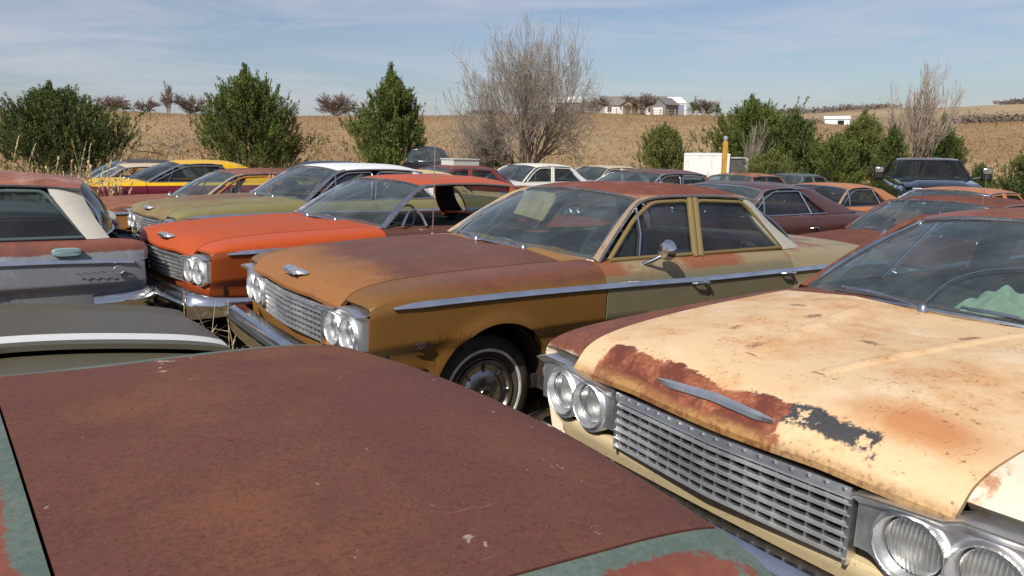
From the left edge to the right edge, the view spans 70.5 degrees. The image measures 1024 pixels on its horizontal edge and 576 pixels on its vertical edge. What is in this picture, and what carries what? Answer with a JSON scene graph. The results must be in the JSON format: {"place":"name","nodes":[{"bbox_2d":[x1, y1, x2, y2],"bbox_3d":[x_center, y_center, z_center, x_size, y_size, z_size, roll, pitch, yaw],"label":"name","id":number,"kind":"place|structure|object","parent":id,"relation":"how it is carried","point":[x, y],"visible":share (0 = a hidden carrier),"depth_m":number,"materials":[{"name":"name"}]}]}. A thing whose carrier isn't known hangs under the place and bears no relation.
{"place":"outdoors","nodes":[
{"label":"outdoors","id":0,"kind":"place"},
{"bbox_2d":[14,162,133,196],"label":"tall grass","id":1,"kind":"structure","parent":0,"point":[88,175],"depth_m":12.19,"materials":[{"name":"beige plant"}]},
{"bbox_2d":[154,304,549,412],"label":"lot grass","id":2,"kind":"structure","parent":0,"point":[532,404],"depth_m":4.62,"materials":[{"name":"plant"}]},
{"bbox_2d":[440,158,479,165],"bbox_3d":[-1.225,-2.978,17.089,0.740,0.155,0.600,-6,13,-36],"label":"metal box","id":3,"kind":"object","parent":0,"point":[459,161],"visible":0.96,"depth_m":16.88,"materials":[{"name":"grey metal"}]},
{"bbox_2d":[0,104,1023,414],"bbox_3d":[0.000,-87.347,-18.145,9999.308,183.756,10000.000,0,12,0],"label":"ground","id":4,"kind":"structure","parent":0,"point":[624,132],"depth_m":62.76,"materials":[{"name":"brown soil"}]},
{"bbox_2d":[3,136,129,177],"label":"reed stalks","id":5,"kind":"object","parent":4,"relation":"on","point":[88,157],"visible":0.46,"depth_m":14.57,"materials":[{"name":"beige plant"}]},
{"bbox_2d":[0,79,150,174],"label":"cedar tree","id":6,"kind":"object","parent":4,"relation":"on","point":[52,119],"visible":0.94,"depth_m":24.68,"materials":[{"name":"green plant"}]},
{"bbox_2d":[0,170,156,306],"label":"parked wagon","id":7,"kind":"object","parent":4,"relation":"on","point":[61,241],"visible":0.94,"depth_m":5.44,"materials":[{"name":"silver metal"}]},
{"bbox_2d":[93,95,132,110],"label":"bare tree","id":8,"kind":"object","parent":4,"relation":"on","point":[111,101],"visible":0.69,"depth_m":169.83,"materials":[{"name":"brown plant"}]},
{"bbox_2d":[108,210,118,233],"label":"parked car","id":9,"kind":"object","parent":4,"relation":"on","point":[113,216],"visible":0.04,"depth_m":7.93,"materials":[{"name":"silver metal"}]},
{"bbox_2d":[64,159,169,177],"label":"parked car","id":10,"kind":"object","parent":4,"relation":"on","point":[123,161],"visible":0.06,"depth_m":18.33,"materials":[{"name":"paint"}]},
{"bbox_2d":[0,303,233,493],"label":"parked car","id":11,"kind":"object","parent":4,"relation":"on","point":[37,337],"visible":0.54,"depth_m":3.34,"materials":[{"name":"green paint"}]},
{"bbox_2d":[91,163,160,177],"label":"parked car","id":12,"kind":"object","parent":4,"relation":"on","point":[134,165],"visible":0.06,"depth_m":15.79,"materials":[{"name":"beige paint"}]},
{"bbox_2d":[134,96,160,112],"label":"bare tree","id":13,"kind":"object","parent":4,"relation":"on","point":[150,105],"visible":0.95,"depth_m":159.83,"materials":[{"name":"brown plant"}]},
{"bbox_2d":[116,127,197,154],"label":"dead sapling","id":14,"kind":"object","parent":4,"relation":"on","point":[175,145],"visible":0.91,"depth_m":43.49,"materials":[{"name":"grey plant"}]},
{"bbox_2d":[159,81,173,113],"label":"bare tree","id":15,"kind":"object","parent":4,"relation":"on","point":[167,99],"visible":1,"depth_m":159.99,"materials":[{"name":"brown plant"}]},
{"bbox_2d":[172,93,209,113],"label":"bare tree","id":16,"kind":"object","parent":4,"relation":"on","point":[188,105],"visible":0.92,"depth_m":163.49,"materials":[{"name":"brown plant"}]},
{"bbox_2d":[81,160,314,196],"bbox_3d":[-6.301,-1.831,14.254,5.348,1.375,2.138,-6,13,-36],"label":"parked car","id":17,"kind":"object","parent":4,"relation":"on","point":[172,176],"visible":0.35,"depth_m":13.41,"materials":[{"name":"yellow metal"}]},
{"bbox_2d":[100,168,321,229],"bbox_3d":[-4.175,-1.192,11.564,5.348,1.430,2.138,-6,13,-36],"label":"parked car","id":18,"kind":"object","parent":4,"relation":"on","point":[117,205],"visible":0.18,"depth_m":10.83,"materials":[{"name":"orange metal"}]},
{"bbox_2d":[184,297,248,348],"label":"dead weeds","id":19,"kind":"object","parent":4,"relation":"on","point":[233,341],"visible":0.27,"depth_m":5.17,"materials":[{"name":"beige plant"}]},
{"bbox_2d":[185,62,330,168],"bbox_3d":[-10.870,-6.885,30.441,5.170,4.985,5.400,10,15,39],"label":"cedar tree","id":20,"kind":"object","parent":4,"relation":"on","point":[249,102],"visible":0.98,"depth_m":29.45,"materials":[{"name":"green plant"}]},
{"bbox_2d":[124,157,465,233],"bbox_3d":[-2.375,-1.064,10.086,5.348,1.520,2.138,-8,14,-41],"label":"parked car","id":21,"kind":"object","parent":4,"relation":"on","point":[289,192],"visible":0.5,"depth_m":9.22,"materials":[{"name":"green metal"}]},
{"bbox_2d":[276,161,363,178],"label":"parked car","id":22,"kind":"object","parent":4,"relation":"on","point":[308,162],"visible":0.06,"depth_m":17.25,"materials":[{"name":"blue paint"}]},
{"bbox_2d":[130,174,520,319],"bbox_3d":[-1.036,-0.486,7.698,5.348,1.430,2.138,-7,13,-42],"label":"parked car","id":23,"kind":"object","parent":4,"relation":"on","point":[196,264],"visible":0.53,"depth_m":6.08,"materials":[{"name":"orange metal"}]},
{"bbox_2d":[314,90,360,115],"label":"bare tree","id":24,"kind":"object","parent":4,"relation":"on","point":[331,108],"visible":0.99,"depth_m":182.74,"materials":[{"name":"brown plant"}]},
{"bbox_2d":[336,61,430,165],"bbox_3d":[-5.139,-6.797,30.080,3.936,5.127,4.168,-4,13,-20],"label":"cedar tree","id":25,"kind":"object","parent":4,"relation":"on","point":[393,100],"visible":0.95,"depth_m":29.65,"materials":[{"name":"green plant"}]},
{"bbox_2d":[312,169,456,192],"bbox_3d":[-2.269,-1.643,14.424,5.348,1.430,2.138,-6,13,-36],"label":"parked car","id":26,"kind":"object","parent":4,"relation":"on","point":[432,172],"visible":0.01,"depth_m":14.19,"materials":[{"name":"paint"}]},
{"bbox_2d":[0,344,772,575],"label":"parked car","id":27,"kind":"object","parent":4,"relation":"on","point":[307,460],"visible":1,"depth_m":1.43,"materials":[{"name":"teal paint"}]},
{"bbox_2d":[402,146,447,168],"bbox_3d":[-3.350,-4.644,28.633,2.095,1.898,5.081,0,11,-9],"label":"parked wagon","id":28,"kind":"object","parent":4,"relation":"on","point":[439,153],"visible":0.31,"depth_m":28.15,"materials":[{"name":"black paint"}]},
{"bbox_2d":[419,165,527,187],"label":"parked car","id":29,"kind":"object","parent":4,"relation":"on","point":[478,171],"visible":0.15,"depth_m":16.71,"materials":[{"name":"red paint"}]},
{"bbox_2d":[463,110,511,114],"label":"bare tree","id":30,"kind":"object","parent":4,"relation":"on","point":[481,111],"visible":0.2,"depth_m":143.49,"materials":[{"name":"brown plant"}]},
{"bbox_2d":[466,121,513,169],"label":"cedar tree","id":31,"kind":"object","parent":4,"relation":"on","point":[496,164],"visible":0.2,"depth_m":35.78,"materials":[{"name":"green plant"}]},
{"bbox_2d":[447,110,543,168],"bbox_3d":[-0.132,-7.163,35.344,5.154,3.578,5.943,-10,15,-40],"label":"bare shrub","id":32,"kind":"object","parent":4,"relation":"on","point":[492,142],"visible":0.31,"depth_m":35.07,"materials":[{"name":"brown plant"}]},
{"bbox_2d":[427,4,616,166],"bbox_3d":[0.309,-8.077,33.164,8.426,9.234,8.229,4,12,18],"label":"bare tree","id":33,"kind":"object","parent":4,"relation":"on","point":[525,94],"visible":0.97,"depth_m":32.37,"materials":[{"name":"grey plant"}]},
{"bbox_2d":[498,163,587,185],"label":"parked car","id":34,"kind":"object","parent":4,"relation":"on","point":[529,174],"visible":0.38,"depth_m":18.44,"materials":[{"name":"silver metal"}]},
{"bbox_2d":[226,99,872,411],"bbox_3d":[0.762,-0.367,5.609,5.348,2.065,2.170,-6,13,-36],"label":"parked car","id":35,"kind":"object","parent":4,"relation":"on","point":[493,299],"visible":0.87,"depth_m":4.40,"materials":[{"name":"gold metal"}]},
{"bbox_2d":[550,97,584,112],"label":"metal shed","id":36,"kind":"structure","parent":4,"relation":"on","point":[570,103],"depth_m":199.23,"materials":[{"name":"grey metal"}]},
{"bbox_2d":[579,94,613,112],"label":"bare tree","id":37,"kind":"object","parent":4,"relation":"on","point":[601,103],"visible":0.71,"depth_m":153.07,"materials":[{"name":"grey plant"}]},
{"bbox_2d":[575,165,635,180],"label":"parked car","id":38,"kind":"object","parent":4,"relation":"on","point":[592,172],"visible":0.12,"depth_m":22.30,"materials":[{"name":"paint"}]},
{"bbox_2d":[602,96,667,114],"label":"farmhouse","id":39,"kind":"object","parent":4,"relation":"on","point":[618,102],"visible":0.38,"depth_m":223.66,"materials":[{"name":"white"}]},
{"bbox_2d":[572,108,705,114],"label":"farm fence","id":40,"kind":"object","parent":4,"relation":"on","point":[653,112],"visible":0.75,"depth_m":147.72,"materials":[{"name":"beige wood"}]},
{"bbox_2d":[620,92,658,114],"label":"bare tree","id":41,"kind":"object","parent":4,"relation":"on","point":[646,101],"visible":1,"depth_m":207.24,"materials":[{"name":"brown plant"}]},
{"bbox_2d":[595,169,717,206],"bbox_3d":[2.613,-1.575,13.960,5.348,1.430,2.138,-6,13,-35],"label":"parked car","id":42,"kind":"object","parent":4,"relation":"on","point":[674,176],"visible":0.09,"depth_m":13.70,"materials":[{"name":"metal"}]},
{"bbox_2d":[629,121,692,169],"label":"cedar tree","id":43,"kind":"object","parent":4,"relation":"on","point":[664,147],"visible":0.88,"depth_m":31.96,"materials":[{"name":"green plant"}]},
{"bbox_2d":[650,97,679,115],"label":"garage","id":44,"kind":"structure","parent":4,"relation":"on","point":[667,103],"depth_m":215.89,"materials":[{"name":"grey"}]},
{"bbox_2d":[668,97,686,114],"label":"white barn","id":45,"kind":"structure","parent":4,"relation":"on","point":[681,101],"depth_m":292.26,"materials":[{"name":"metal"}]},
{"bbox_2d":[686,101,698,114],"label":"cedar tree","id":46,"kind":"object","parent":4,"relation":"on","point":[692,108],"visible":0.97,"depth_m":227.86,"materials":[{"name":"green plant"}]},
{"bbox_2d":[686,96,720,114],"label":"bare tree","id":47,"kind":"object","parent":4,"relation":"on","point":[703,103],"visible":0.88,"depth_m":232.05,"materials":[{"name":"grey plant"}]},
{"bbox_2d":[705,103,713,114],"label":"cedar tree","id":48,"kind":"object","parent":4,"relation":"on","point":[710,107],"visible":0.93,"depth_m":232.59,"materials":[{"name":"green plant"}]},
{"bbox_2d":[684,153,747,176],"bbox_3d":[8.267,-4.702,29.600,2.450,1.580,2.012,3,12,14],"label":"box trailer","id":49,"kind":"object","parent":4,"relation":"on","point":[708,164],"visible":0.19,"depth_m":28.62,"materials":[{"name":"metal"}]},
{"bbox_2d":[714,104,721,114],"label":"cedar tree","id":50,"kind":"object","parent":4,"relation":"on","point":[717,109],"visible":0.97,"depth_m":231.03,"materials":[{"name":"green plant"}]},
{"bbox_2d":[721,136,727,175],"bbox_3d":[7.372,-4.016,25.210,0.170,2.505,0.170,0,12,0],"label":"marker post","id":51,"kind":"object","parent":4,"relation":"on","point":[724,156],"visible":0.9,"depth_m":25.02,"materials":[{"name":"yellow metal"}]},
{"bbox_2d":[707,173,787,183],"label":"parked car","id":52,"kind":"object","parent":4,"relation":"on","point":[750,177],"visible":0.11,"depth_m":19.02,"materials":[{"name":"black paint"}]},
{"bbox_2d":[687,94,810,172],"bbox_3d":[11.130,-6.766,33.385,5.238,4.352,4.692,9,15,37],"label":"cedar tree","id":53,"kind":"object","parent":4,"relation":"on","point":[753,110],"visible":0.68,"depth_m":32.53,"materials":[{"name":"green plant"}]},
{"bbox_2d":[741,118,775,171],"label":"bare sapling","id":54,"kind":"object","parent":4,"relation":"on","point":[752,147],"visible":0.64,"depth_m":29.30,"materials":[{"name":"grey plant"}]},
{"bbox_2d":[642,180,886,234],"bbox_3d":[3.096,-0.796,10.084,5.348,1.375,2.138,-6,13,-35],"label":"parked car","id":55,"kind":"object","parent":4,"relation":"on","point":[789,209],"visible":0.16,"depth_m":9.60,"materials":[{"name":"red metal"}]},
{"bbox_2d":[739,147,803,182],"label":"cedar tree","id":56,"kind":"object","parent":4,"relation":"on","point":[771,162],"visible":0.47,"depth_m":27.42,"materials":[{"name":"green plant"}]},
{"bbox_2d":[528,207,1023,575],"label":"parked car","id":57,"kind":"object","parent":4,"relation":"on","point":[862,414],"visible":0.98,"depth_m":2.28,"materials":[{"name":"beige metal"}]},
{"bbox_2d":[954,285,1023,318],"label":"crumpled cloth","id":58,"kind":"object","parent":57,"relation":"on","point":[1007,299],"visible":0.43,"depth_m":3.11,"materials":[{"name":"green fabric"}]},
{"bbox_2d":[762,106,827,181],"bbox_3d":[12.386,-6.153,31.924,2.652,3.650,2.732,-3,12,-13],"label":"cedar tree","id":59,"kind":"object","parent":4,"relation":"on","point":[796,141],"visible":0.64,"depth_m":31.37,"materials":[{"name":"green plant"}]},
{"bbox_2d":[772,173,828,184],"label":"parked car","id":60,"kind":"object","parent":4,"relation":"on","point":[796,178],"visible":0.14,"depth_m":23.51,"materials":[{"name":"metal"}]},
{"bbox_2d":[801,132,869,184],"bbox_3d":[13.590,-5.137,30.520,2.661,2.856,2.396,-3,12,-13],"label":"cedar tree","id":61,"kind":"object","parent":4,"relation":"on","point":[832,149],"visible":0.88,"depth_m":30.16,"materials":[{"name":"green plant"}]},
{"bbox_2d":[823,116,850,124],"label":"field shelter","id":62,"kind":"object","parent":4,"relation":"on","point":[842,120],"visible":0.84,"depth_m":292.69,"materials":[{"name":"white metal"}]},
{"bbox_2d":[792,182,896,211],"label":"parked car","id":63,"kind":"object","parent":4,"relation":"on","point":[860,197],"visible":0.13,"depth_m":13.72,"materials":[{"name":"orange paint"}]},
{"bbox_2d":[825,107,889,185],"bbox_3d":[14.891,-6.101,31.633,2.798,3.625,2.848,0,12,0],"label":"cedar tree","id":64,"kind":"object","parent":4,"relation":"on","point":[866,129],"visible":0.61,"depth_m":30.97,"materials":[{"name":"green plant"}]},
{"bbox_2d":[719,97,1023,125],"bbox_3d":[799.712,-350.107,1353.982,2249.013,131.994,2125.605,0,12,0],"label":"tree belt","id":65,"kind":"object","parent":4,"relation":"on","point":[971,119],"visible":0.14,"depth_m":1884.67,"materials":[{"name":"plant"}]},
{"bbox_2d":[865,122,915,185],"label":"cedar tree","id":66,"kind":"object","parent":4,"relation":"on","point":[892,146],"visible":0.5,"depth_m":29.27,"materials":[{"name":"green plant"}]},
{"bbox_2d":[797,164,1023,273],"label":"parked car","id":67,"kind":"object","parent":4,"relation":"on","point":[890,213],"visible":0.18,"depth_m":9.20,"materials":[{"name":"red metal"}]},
{"bbox_2d":[879,60,964,157],"bbox_3d":[17.519,-6.873,30.974,3.581,5.627,2.442,0,12,0],"label":"bare tree","id":68,"kind":"object","parent":4,"relation":"on","point":[916,119],"visible":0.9,"depth_m":30.75,"materials":[{"name":"grey plant"}]},
{"bbox_2d":[872,157,992,197],"bbox_3d":[11.368,-2.594,20.074,2.720,2.005,6.240,4,13,21],"label":"pickup truck","id":69,"kind":"object","parent":4,"relation":"on","point":[897,177],"visible":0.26,"depth_m":19.01,"materials":[{"name":"black paint"}]},
{"bbox_2d":[908,111,972,164],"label":"cedar tree","id":70,"kind":"object","parent":4,"relation":"on","point":[950,145],"visible":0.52,"depth_m":32.87,"materials":[{"name":"green plant"}]},
{"bbox_2d":[898,186,1023,222],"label":"parked car","id":71,"kind":"object","parent":4,"relation":"on","point":[979,191],"visible":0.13,"depth_m":12.89,"materials":[{"name":"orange metal"}]},
{"bbox_2d":[967,162,996,187],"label":"cedar tree","id":72,"kind":"object","parent":4,"relation":"on","point":[976,171],"visible":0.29,"depth_m":26.56,"materials":[{"name":"green plant"}]},
{"bbox_2d":[986,145,1023,199],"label":"cedar tree","id":73,"kind":"object","parent":4,"relation":"on","point":[1015,183],"visible":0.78,"depth_m":24.96,"materials":[{"name":"green plant"}]},
{"bbox_2d":[0,0,1023,116],"label":"sky","id":74,"kind":"structure","parent":0,"point":[836,53],"materials":[{"name":"blue"}]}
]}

